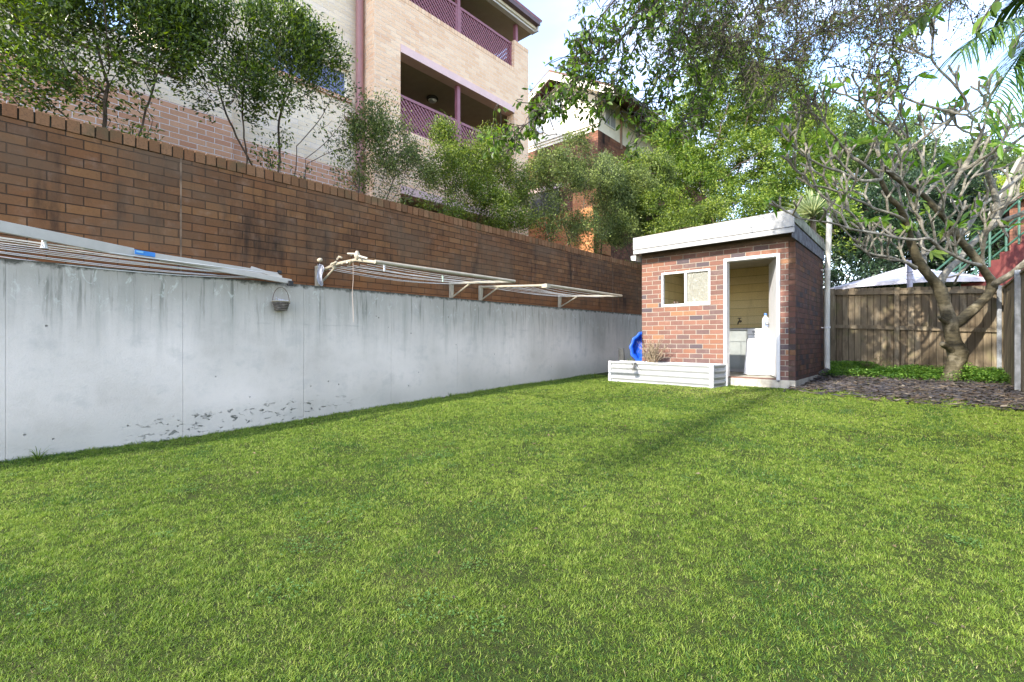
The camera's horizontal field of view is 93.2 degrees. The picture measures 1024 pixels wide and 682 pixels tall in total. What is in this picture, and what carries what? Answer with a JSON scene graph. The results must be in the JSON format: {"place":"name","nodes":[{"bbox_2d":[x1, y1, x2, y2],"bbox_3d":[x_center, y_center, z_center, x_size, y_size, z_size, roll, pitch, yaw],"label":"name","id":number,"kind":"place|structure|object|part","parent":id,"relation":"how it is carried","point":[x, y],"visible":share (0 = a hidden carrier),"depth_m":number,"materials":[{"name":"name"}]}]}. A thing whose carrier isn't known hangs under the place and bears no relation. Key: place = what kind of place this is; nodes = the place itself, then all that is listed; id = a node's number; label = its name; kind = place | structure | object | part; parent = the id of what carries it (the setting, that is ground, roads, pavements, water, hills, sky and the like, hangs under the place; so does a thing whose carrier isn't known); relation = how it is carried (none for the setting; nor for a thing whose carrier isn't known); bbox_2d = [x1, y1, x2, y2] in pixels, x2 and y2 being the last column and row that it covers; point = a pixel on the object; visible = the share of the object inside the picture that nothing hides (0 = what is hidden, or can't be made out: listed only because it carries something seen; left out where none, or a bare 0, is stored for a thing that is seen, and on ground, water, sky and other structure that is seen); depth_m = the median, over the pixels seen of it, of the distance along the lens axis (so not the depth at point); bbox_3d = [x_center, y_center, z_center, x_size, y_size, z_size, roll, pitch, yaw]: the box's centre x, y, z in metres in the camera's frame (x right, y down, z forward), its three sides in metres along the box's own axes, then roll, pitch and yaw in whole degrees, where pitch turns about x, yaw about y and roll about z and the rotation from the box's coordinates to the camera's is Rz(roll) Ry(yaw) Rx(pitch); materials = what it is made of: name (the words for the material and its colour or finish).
{"place":"outdoors","nodes":[
{"label":"outdoors","id":0,"kind":"place"},
{"bbox_2d":[0,372,1023,681],"bbox_3d":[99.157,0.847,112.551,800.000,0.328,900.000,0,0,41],"label":"ground","id":1,"kind":"structure","parent":0,"point":[480,642],"depth_m":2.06,"materials":[{"name":"plant"}]},
{"bbox_2d":[16,446,54,459],"bbox_3d":[-3.997,0.936,4.033,0.307,0.126,0.288,0,0,41],"label":"weed tuft","id":2,"kind":"object","parent":1,"relation":"on","point":[37,457],"visible":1,"depth_m":4.06,"materials":[{"name":"green plant"}]},
{"bbox_2d":[0,258,641,461],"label":"retaining wall","id":3,"kind":"structure","parent":1,"relation":"on","point":[93,357],"depth_m":5.29,"materials":[{"name":"concrete"}]},
{"bbox_2d":[271,287,289,310],"bbox_3d":[-2.680,-0.489,5.620,0.200,0.272,0.200,0,0,41],"label":"peg basket","id":4,"kind":"object","parent":3,"relation":"attached to","point":[281,304],"visible":1,"depth_m":5.56,"materials":[{"name":"grey wicker"}]},
{"bbox_2d":[0,102,641,314],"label":"boundary wall","id":5,"kind":"structure","parent":3,"relation":"on","point":[59,174],"depth_m":5.48,"materials":[{"name":"red brick"}]},
{"bbox_2d":[0,220,292,285],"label":"clothesline","id":6,"kind":"object","parent":5,"relation":"attached to","point":[45,236],"visible":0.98,"depth_m":4.39,"materials":[{"name":"grey metal"}]},
{"bbox_2d":[315,251,515,321],"bbox_3d":[-1.239,-0.628,6.445,1.363,0.816,2.366,0,0,41],"label":"clothesline","id":7,"kind":"object","parent":5,"relation":"attached to","point":[358,257],"visible":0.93,"depth_m":5.99,"materials":[{"name":"beige metal"}]},
{"bbox_2d":[316,264,323,285],"bbox_3d":[-2.342,-0.814,5.930,0.181,0.282,0.063,0,0,41],"label":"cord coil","id":8,"kind":"object","parent":7,"relation":"hanging from","point":[320,269],"visible":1,"depth_m":5.92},
{"bbox_2d":[478,284,621,306],"bbox_3d":[0.750,-0.810,8.621,1.472,0.260,2.370,0,0,41],"label":"clothesline","id":9,"kind":"object","parent":3,"relation":"on","point":[481,297],"visible":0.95,"depth_m":8.21,"materials":[{"name":"beige metal"}]},
{"bbox_2d":[619,348,624,360],"bbox_3d":[2.385,0.450,10.513,0.116,0.592,0.295,0,0,6],"label":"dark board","id":10,"kind":"object","parent":1,"relation":"on","point":[621,354],"visible":0.36,"depth_m":10.55,"materials":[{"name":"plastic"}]},
{"bbox_2d":[629,332,641,360],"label":"wading pool","id":11,"kind":"structure","parent":1,"relation":"on","point":[634,346],"depth_m":9.80,"materials":[{"name":"blue plastic"}]},
{"bbox_2d":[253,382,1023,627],"bbox_3d":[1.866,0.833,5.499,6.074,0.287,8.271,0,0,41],"label":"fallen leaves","id":12,"kind":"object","parent":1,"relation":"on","point":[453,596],"visible":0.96,"depth_m":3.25,"materials":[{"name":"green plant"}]},
{"bbox_2d":[608,360,727,387],"bbox_3d":[2.776,0.598,8.833,0.561,0.425,2.103,0,0,-42],"label":"planter box","id":13,"kind":"object","parent":1,"relation":"on","point":[709,375],"visible":0.83,"depth_m":8.48,"materials":[{"name":"white paint"}]},
{"bbox_2d":[638,335,670,362],"bbox_3d":[2.576,0.197,8.930,0.404,0.613,0.668,0,0,-31],"label":"dead plant","id":14,"kind":"object","parent":13,"relation":"on","point":[651,355],"visible":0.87,"depth_m":8.92,"materials":[{"name":"beige plant"}]},
{"bbox_2d":[615,146,745,235],"bbox_3d":[4.137,-2.924,13.292,2.870,5.449,3.802,0,0,-24],"label":"shrubby tree","id":15,"kind":"object","parent":1,"relation":"on","point":[675,222],"visible":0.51,"depth_m":12.45,"materials":[{"name":"green plant"}]},
{"bbox_2d":[643,21,804,225],"bbox_3d":[6.592,-5.644,15.418,4.658,10.288,5.250,0,0,41],"label":"leafy tree","id":16,"kind":"object","parent":1,"relation":"on","point":[699,163],"visible":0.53,"depth_m":14.87,"materials":[{"name":"green plant"}]},
{"bbox_2d":[631,209,824,388],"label":"laundry shed","id":17,"kind":"structure","parent":1,"relation":"on","point":[716,281],"depth_m":8.57,"materials":[{"name":"red brick"}]},
{"bbox_2d":[661,268,709,306],"bbox_3d":[3.173,-0.960,8.851,0.900,0.640,0.062,0,0,41],"label":"window","id":18,"kind":"structure","parent":17,"relation":"in","point":[686,303],"depth_m":8.84,"materials":[{"name":"white paint"}]},
{"bbox_2d":[729,328,761,371],"bbox_3d":[4.827,0.181,10.017,1.560,0.887,0.655,0,0,41],"label":"laundry tub","id":19,"kind":"object","parent":17,"relation":"on","point":[738,337],"visible":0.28,"depth_m":9.83,"materials":[{"name":"white"}]},
{"bbox_3d":[4.353,0.277,10.039,0.740,0.515,0.017,0,0,41],"label":"door","id":20,"kind":"part","parent":19,"relation":"part of","materials":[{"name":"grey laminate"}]},
{"bbox_3d":[4.912,0.277,9.547,0.730,0.515,0.017,0,0,41],"label":"door","id":21,"kind":"part","parent":19,"relation":"part of","materials":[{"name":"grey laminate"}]},
{"bbox_2d":[744,339,768,374],"bbox_3d":[4.540,0.285,8.784,0.600,0.655,0.166,0,0,41],"label":"wrapped panel","id":22,"kind":"object","parent":17,"relation":"on","point":[757,357],"visible":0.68,"depth_m":8.82,"materials":[{"name":"white plastic"}]},
{"bbox_2d":[748,328,768,338],"bbox_3d":[4.873,0.185,9.222,0.610,0.840,0.448,0,0,41],"label":"washing machine","id":23,"kind":"object","parent":17,"relation":"on","point":[762,333],"visible":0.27,"depth_m":9.14,"materials":[{"name":"white metal"}]},
{"bbox_2d":[762,313,768,327],"bbox_3d":[4.832,-0.384,9.201,0.150,0.293,0.127,0,0,41],"label":"bleach bottle","id":24,"kind":"object","parent":23,"relation":"on","point":[765,318],"visible":0.77,"depth_m":9.17,"materials":[{"name":"white plastic"}]},
{"bbox_2d":[765,258,775,376],"bbox_3d":[4.463,-0.390,8.341,0.111,1.980,0.780,0,0,20],"label":"door","id":25,"kind":"structure","parent":17,"relation":"in","point":[772,266],"depth_m":8.33,"materials":[{"name":"white paint"}]},
{"bbox_2d":[818,213,832,374],"bbox_3d":[5.923,-0.880,9.229,0.386,3.131,0.182,0,0,-23],"label":"vent pipe","id":26,"kind":"object","parent":17,"relation":"attached to","point":[827,270],"visible":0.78,"depth_m":9.23,"materials":[{"name":"beige plastic"}]},
{"bbox_2d":[476,0,1023,162],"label":"overhanging tree","id":27,"kind":"object","parent":1,"relation":"on","point":[679,39],"visible":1,"depth_m":5.02,"materials":[{"name":"green plant"}]},
{"bbox_2d":[723,56,865,269],"bbox_3d":[8.898,-4.920,15.588,3.805,9.840,6.302,0,0,19],"label":"leafy tree","id":28,"kind":"object","parent":1,"relation":"on","point":[816,149],"visible":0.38,"depth_m":14.63,"materials":[{"name":"green plant"}]},
{"bbox_2d":[783,184,854,231],"bbox_3d":[6.836,-1.504,10.971,1.615,4.218,1.588,0,0,41],"label":"yucca","id":29,"kind":"object","parent":1,"relation":"on","point":[812,209],"visible":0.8,"depth_m":10.82,"materials":[{"name":"green plant"}]},
{"bbox_2d":[873,355,894,367],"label":"weed","id":30,"kind":"object","parent":1,"relation":"on","point":[882,362],"visible":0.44,"depth_m":9.54,"materials":[{"name":"green plant"}]},
{"bbox_2d":[798,94,975,239],"bbox_3d":[17.532,-5.562,24.149,13.391,12.325,5.473,0,0,-28],"label":"distant tree","id":31,"kind":"object","parent":1,"relation":"on","point":[859,122],"visible":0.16,"depth_m":22.01,"materials":[{"name":"green plant"}]},
{"bbox_2d":[817,168,987,288],"bbox_3d":[11.339,-2.448,14.427,4.278,6.096,6.264,0,0,41],"label":"dark hedge tree","id":32,"kind":"object","parent":1,"relation":"on","point":[874,266],"visible":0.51,"depth_m":13.82,"materials":[{"name":"green plant"}]},
{"bbox_2d":[783,373,1023,410],"bbox_3d":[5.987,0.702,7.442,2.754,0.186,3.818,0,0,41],"label":"bark mulch","id":33,"kind":"object","parent":1,"relation":"on","point":[991,391],"visible":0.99,"depth_m":7.00,"materials":[{"name":"brown wood"}]},
{"bbox_2d":[763,1,1023,381],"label":"frangipani tree","id":34,"kind":"object","parent":33,"relation":"on","point":[953,345],"visible":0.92,"depth_m":7.57,"materials":[{"name":"grey plant"}]},
{"bbox_2d":[821,360,1010,384],"bbox_3d":[7.147,0.523,8.729,2.577,0.367,1.831,0,0,41],"label":"ground cover","id":35,"kind":"object","parent":33,"relation":"on","point":[856,368],"visible":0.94,"depth_m":8.64,"materials":[{"name":"green plant"}]},
{"bbox_2d":[830,260,984,288],"bbox_3d":[10.082,-0.741,12.096,3.244,2.682,3.854,0,0,5],"label":"cantilever umbrella","id":36,"kind":"object","parent":1,"relation":"on","point":[908,276],"visible":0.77,"depth_m":11.58,"materials":[{"name":"white fabric"}]},
{"bbox_2d":[823,285,1002,376],"bbox_3d":[7.267,-0.184,9.820,3.925,1.969,0.094,0,0,41],"label":"fence","id":37,"kind":"object","parent":1,"relation":"on","point":[869,324],"visible":0.42,"depth_m":9.47,"materials":[{"name":"wood"}]},
{"bbox_2d":[900,151,1021,274],"bbox_3d":[14.914,-2.934,16.250,4.070,7.069,5.810,0,0,41],"label":"dark hedge tree","id":38,"kind":"object","parent":1,"relation":"on","point":[974,186],"visible":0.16,"depth_m":15.81,"materials":[{"name":"green plant"}]},
{"bbox_2d":[920,0,1023,206],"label":"palm tree","id":39,"kind":"object","parent":1,"relation":"on","point":[1001,26],"visible":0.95,"depth_m":4.19,"materials":[{"name":"green plant"}]},
{"bbox_2d":[921,197,1023,286],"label":"garden stair","id":40,"kind":"object","parent":1,"relation":"on","point":[1006,262],"visible":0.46,"depth_m":10.51,"materials":[{"name":"red paint"}]},
{"bbox_2d":[924,162,1023,235],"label":"yellow tree","id":41,"kind":"object","parent":1,"relation":"on","point":[1021,188],"visible":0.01,"depth_m":24.52,"materials":[{"name":"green plant"}]},
{"bbox_2d":[929,133,1022,176],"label":"distant tree","id":42,"kind":"object","parent":1,"relation":"on","point":[1007,158],"visible":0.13,"depth_m":33.89,"materials":[{"name":"green plant"}]},
{"bbox_2d":[1002,269,1023,391],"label":"side fence","id":43,"kind":"object","parent":1,"relation":"on","point":[1013,327],"visible":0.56,"depth_m":6.76,"materials":[{"name":"wood"}]},
{"bbox_2d":[74,0,1023,287],"label":"sky","id":44,"kind":"structure","parent":0,"point":[555,15],"materials":[{"name":"white"}]},
{"bbox_2d":[988,148,1023,258],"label":"neighbour house","id":45,"kind":"structure","parent":0,"point":[1013,233],"depth_m":13.35,"materials":[{"name":"brick"}]},
{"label":"terrace ground","id":46,"kind":"structure","parent":0,"visible":0},
{"bbox_2d":[0,0,232,141],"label":"tree","id":47,"kind":"object","parent":46,"relation":"on","point":[52,13],"visible":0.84,"depth_m":4.96,"materials":[{"name":"green plant"}]},
{"bbox_2d":[127,0,373,179],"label":"tree","id":48,"kind":"object","parent":46,"relation":"on","point":[300,32],"visible":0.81,"depth_m":6.15,"materials":[{"name":"green plant"}]},
{"bbox_2d":[0,0,541,235],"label":"apartment building","id":49,"kind":"structure","parent":46,"relation":"on","point":[427,59],"depth_m":9.75,"materials":[{"name":"brick"}]},
{"bbox_2d":[258,33,351,102],"bbox_3d":[-3.858,-5.085,9.069,0.180,0.650,1.810,0,0,41],"label":"window","id":50,"kind":"structure","parent":49,"relation":"in","point":[345,84],"depth_m":9.47,"materials":[{"name":"glass"}]},
{"bbox_2d":[320,79,447,205],"bbox_3d":[-1.971,-2.610,7.617,1.140,2.994,2.234,0,0,41],"label":"shrub","id":51,"kind":"object","parent":46,"relation":"on","point":[378,130],"visible":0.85,"depth_m":7.48,"materials":[{"name":"green plant"}]},
{"bbox_2d":[409,108,546,235],"bbox_3d":[-0.615,-2.706,9.093,1.743,3.232,3.320,0,0,41],"label":"shrub","id":52,"kind":"object","parent":46,"relation":"on","point":[469,165],"visible":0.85,"depth_m":8.79,"materials":[{"name":"green plant"}]},
{"bbox_2d":[528,207,597,253],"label":"garden wall","id":53,"kind":"structure","parent":46,"relation":"on","point":[531,234],"depth_m":14.06,"materials":[{"name":"orange brick"}]},
{"bbox_2d":[514,123,643,254],"bbox_3d":[1.646,-3.178,11.445,1.677,4.057,4.529,0,0,41],"label":"shrub","id":54,"kind":"object","parent":46,"relation":"on","point":[610,173],"visible":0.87,"depth_m":11.13,"materials":[{"name":"green plant"}]},
{"bbox_2d":[528,70,734,264],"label":"gabled house","id":55,"kind":"structure","parent":46,"relation":"on","point":[608,136],"depth_m":17.46,"materials":[{"name":"paint"}]},
{"bbox_2d":[528,109,543,133],"bbox_3d":[0.689,-8.250,18.443,1.350,1.000,0.028,0,0,41],"label":"window","id":56,"kind":"structure","parent":55,"relation":"in","point":[540,131],"depth_m":18.20,"materials":[{"name":"white paint"}]},
{"bbox_2d":[528,188,559,217],"bbox_3d":[1.005,-4.725,18.159,1.900,1.650,0.020,0,0,41],"label":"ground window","id":57,"kind":"structure","parent":55,"relation":"in","point":[538,200],"depth_m":18.06,"materials":[{"name":"grey glass"}]},
{"bbox_2d":[546,99,561,131],"bbox_3d":[1.533,-8.350,17.699,0.700,1.200,0.028,0,0,41],"label":"window","id":58,"kind":"structure","parent":55,"relation":"in","point":[549,127],"depth_m":17.68,"materials":[{"name":"white paint"}]},
{"bbox_2d":[604,104,615,130],"bbox_3d":[3.469,-7.900,17.102,0.035,0.700,0.750,0,0,41],"label":"window","id":59,"kind":"structure","parent":55,"relation":"in","point":[612,122],"depth_m":17.09,"materials":[{"name":"grey glass"}]},
{"bbox_2d":[593,150,678,264],"bbox_3d":[3.427,-3.317,13.281,1.635,4.411,4.050,0,0,41],"label":"shrub","id":60,"kind":"object","parent":46,"relation":"on","point":[636,182],"visible":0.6,"depth_m":12.61,"materials":[{"name":"green plant"}]}
]}

